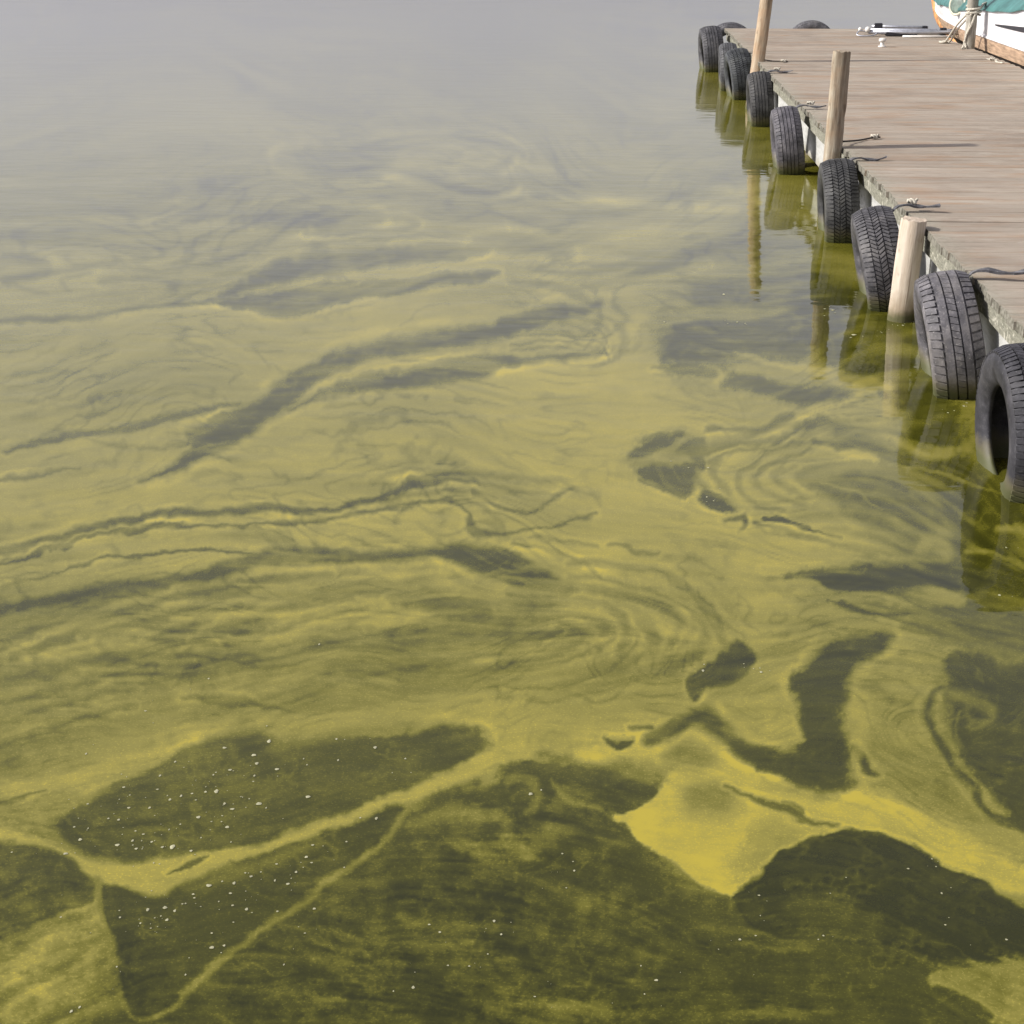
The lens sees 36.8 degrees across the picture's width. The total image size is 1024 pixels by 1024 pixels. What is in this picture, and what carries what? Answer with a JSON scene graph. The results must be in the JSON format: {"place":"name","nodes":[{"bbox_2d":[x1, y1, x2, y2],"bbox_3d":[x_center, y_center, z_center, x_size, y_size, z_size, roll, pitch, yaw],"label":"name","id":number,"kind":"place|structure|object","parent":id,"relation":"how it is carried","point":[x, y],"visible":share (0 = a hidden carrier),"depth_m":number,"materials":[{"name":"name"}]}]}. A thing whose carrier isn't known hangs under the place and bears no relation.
{"place":"outdoors","nodes":[
{"label":"outdoors","id":0,"kind":"place"},
{"bbox_2d":[0,0,1023,1023],"bbox_3d":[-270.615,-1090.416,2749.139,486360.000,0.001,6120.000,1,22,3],"label":"lake water","id":1,"kind":"structure","parent":0,"point":[450,423],"depth_m":4.95,"materials":[{"name":"green liquid"}]},
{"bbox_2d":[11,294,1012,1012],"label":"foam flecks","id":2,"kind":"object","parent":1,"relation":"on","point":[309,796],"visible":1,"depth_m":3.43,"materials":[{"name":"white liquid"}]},
{"bbox_2d":[931,0,1023,68],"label":"boat","id":3,"kind":"object","parent":1,"relation":"on","point":[1000,30],"visible":0.56,"depth_m":16.23,"materials":[{"name":"paint"}]},
{"bbox_2d":[949,0,965,15],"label":"boat fender","id":4,"kind":"object","parent":3,"relation":"hanging from","point":[954,5],"visible":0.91,"depth_m":17.84,"materials":[{"name":"grey plastic"}]},
{"bbox_3d":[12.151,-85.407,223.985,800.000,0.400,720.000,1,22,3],"label":"lake bed","id":5,"kind":"structure","parent":0,"visible":0},
{"bbox_2d":[724,28,1023,354],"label":"pier","id":6,"kind":"structure","parent":5,"relation":"on","point":[945,121],"depth_m":10.65,"materials":[{"name":"brown wood"}]},
{"bbox_2d":[698,25,723,71],"bbox_3d":[2.456,-5.626,18.964,0.254,0.693,0.706,-6,22,2],"label":"tyre","id":7,"kind":"object","parent":6,"relation":"attached to","point":[710,39],"visible":0.66,"depth_m":18.67,"materials":[{"name":"rubber"}]},
{"bbox_2d":[718,42,736,90],"bbox_3d":[2.397,-4.869,17.059,0.197,0.636,0.642,-2,21,6],"label":"tyre","id":8,"kind":"object","parent":6,"relation":"attached to","point":[724,48],"visible":0.3,"depth_m":16.83,"materials":[{"name":"rubber"}]},
{"bbox_2d":[718,22,745,35],"bbox_3d":[2.750,-5.868,19.477,0.630,0.630,0.188,1,22,3],"label":"tyre","id":9,"kind":"object","parent":6,"relation":"attached to","point":[722,26],"visible":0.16,"depth_m":19.30,"materials":[{"name":"rubber"}]},
{"bbox_2d":[724,48,750,99],"bbox_3d":[2.406,-4.582,16.311,0.235,0.636,0.624,-9,22,2],"label":"tyre","id":10,"kind":"object","parent":6,"relation":"attached to","point":[737,64],"visible":0.67,"depth_m":16.05,"materials":[{"name":"rubber"}]},
{"bbox_2d":[745,0,772,108],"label":"wooden post","id":11,"kind":"object","parent":6,"relation":"attached to","point":[762,31],"visible":0.37,"depth_m":15.18,"materials":[{"name":"beige wood"}]},
{"bbox_2d":[746,67,792,126],"bbox_3d":[2.425,-3.823,14.401,0.424,0.630,0.622,-4,21,6],"label":"tyre","id":12,"kind":"object","parent":6,"relation":"attached to","point":[759,97],"visible":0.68,"depth_m":14.15,"materials":[{"name":"rubber"}]},
{"bbox_2d":[765,59,787,61],"bbox_3d":[2.586,-4.471,15.252,0.294,0.038,0.060,4,22,10],"label":"lashing","id":13,"kind":"object","parent":6,"relation":"on","point":[783,60],"visible":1,"depth_m":15.24,"materials":[{"name":"fabric"}]},
{"bbox_2d":[770,101,825,174],"bbox_3d":[2.236,-2.845,11.911,0.424,0.622,0.626,-6,21,7],"label":"tyre","id":14,"kind":"object","parent":6,"relation":"attached to","point":[787,144],"visible":0.82,"depth_m":11.67,"materials":[{"name":"rubber"}]},
{"bbox_2d":[793,20,829,28],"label":"tyre","id":15,"kind":"object","parent":6,"relation":"attached to","point":[811,24],"visible":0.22,"depth_m":19.25,"materials":[{"name":"rubber"}]},
{"bbox_2d":[817,50,850,216],"bbox_3d":[2.079,-1.978,10.177,0.137,2.060,0.135,2,22,2],"label":"wooden post","id":16,"kind":"object","parent":6,"relation":"attached to","point":[838,92],"visible":0.34,"depth_m":9.88,"materials":[{"name":"beige wood"}]},
{"bbox_2d":[817,156,886,242],"bbox_3d":[2.133,-1.893,9.600,0.407,0.624,0.635,-3,21,7],"label":"tyre","id":17,"kind":"object","parent":6,"relation":"hanging from","point":[838,201],"visible":0.69,"depth_m":9.35,"materials":[{"name":"rubber"}]},
{"bbox_2d":[843,134,880,141],"bbox_3d":[2.307,-2.474,10.228,0.059,0.038,0.484,18,28,38],"label":"lashing","id":18,"kind":"object","parent":6,"relation":"on","point":[874,136],"visible":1,"depth_m":10.31,"materials":[{"name":"fabric"}]},
{"bbox_2d":[878,38,885,46],"bbox_3d":[4.048,-5.132,16.832,0.090,0.096,0.088,1,22,3],"label":"deck cleat","id":19,"kind":"object","parent":6,"relation":"on","point":[882,40],"visible":1,"depth_m":16.81,"materials":[{"name":"white plastic"}]},
{"bbox_2d":[851,198,940,311],"bbox_3d":[2.035,-1.296,8.008,0.450,0.633,0.629,-10,20,10],"label":"tyre","id":20,"kind":"object","parent":6,"relation":"attached to","point":[874,232],"visible":0.66,"depth_m":7.78,"materials":[{"name":"rubber"}]},
{"bbox_2d":[887,215,926,322],"bbox_3d":[1.929,-0.737,7.796,0.145,1.511,0.143,3,22,2],"label":"wooden post","id":21,"kind":"object","parent":6,"relation":"attached to","point":[909,252],"visible":0.36,"depth_m":7.55,"materials":[{"name":"beige wood"}]},
{"bbox_2d":[856,23,958,37],"bbox_3d":[4.716,-5.702,18.219,1.311,0.126,0.651,1,22,3],"label":"pole bundle","id":22,"kind":"object","parent":6,"relation":"on","point":[905,31],"visible":0.98,"depth_m":18.14,"materials":[{"name":"metal"}]},
{"bbox_2d":[913,267,1023,399],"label":"tyre","id":23,"kind":"object","parent":6,"relation":"attached to","point":[950,341],"visible":0.78,"depth_m":6.39,"materials":[{"name":"rubber"}]},
{"bbox_2d":[964,0,978,48],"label":"wooden post","id":24,"kind":"object","parent":6,"relation":"attached to","point":[970,40],"visible":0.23,"depth_m":16.57,"materials":[{"name":"beige wood"}]},
{"bbox_2d":[939,2,986,48],"bbox_3d":[4.994,-5.344,16.889,0.439,0.472,0.805,1,22,3],"label":"mooring rope","id":25,"kind":"object","parent":24,"relation":"attached to","point":[977,11],"visible":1,"depth_m":16.61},
{"bbox_2d":[986,57,1003,63],"bbox_3d":[4.808,-4.494,15.310,0.064,0.034,0.428,0,22,-1],"label":"rope scrap","id":26,"kind":"object","parent":6,"relation":"on","point":[994,59],"visible":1,"depth_m":15.37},
{"bbox_2d":[975,343,1023,502],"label":"tyre","id":27,"kind":"object","parent":6,"relation":"attached to","point":[999,418],"visible":0.86,"depth_m":5.43,"materials":[{"name":"rubber"}]}
]}

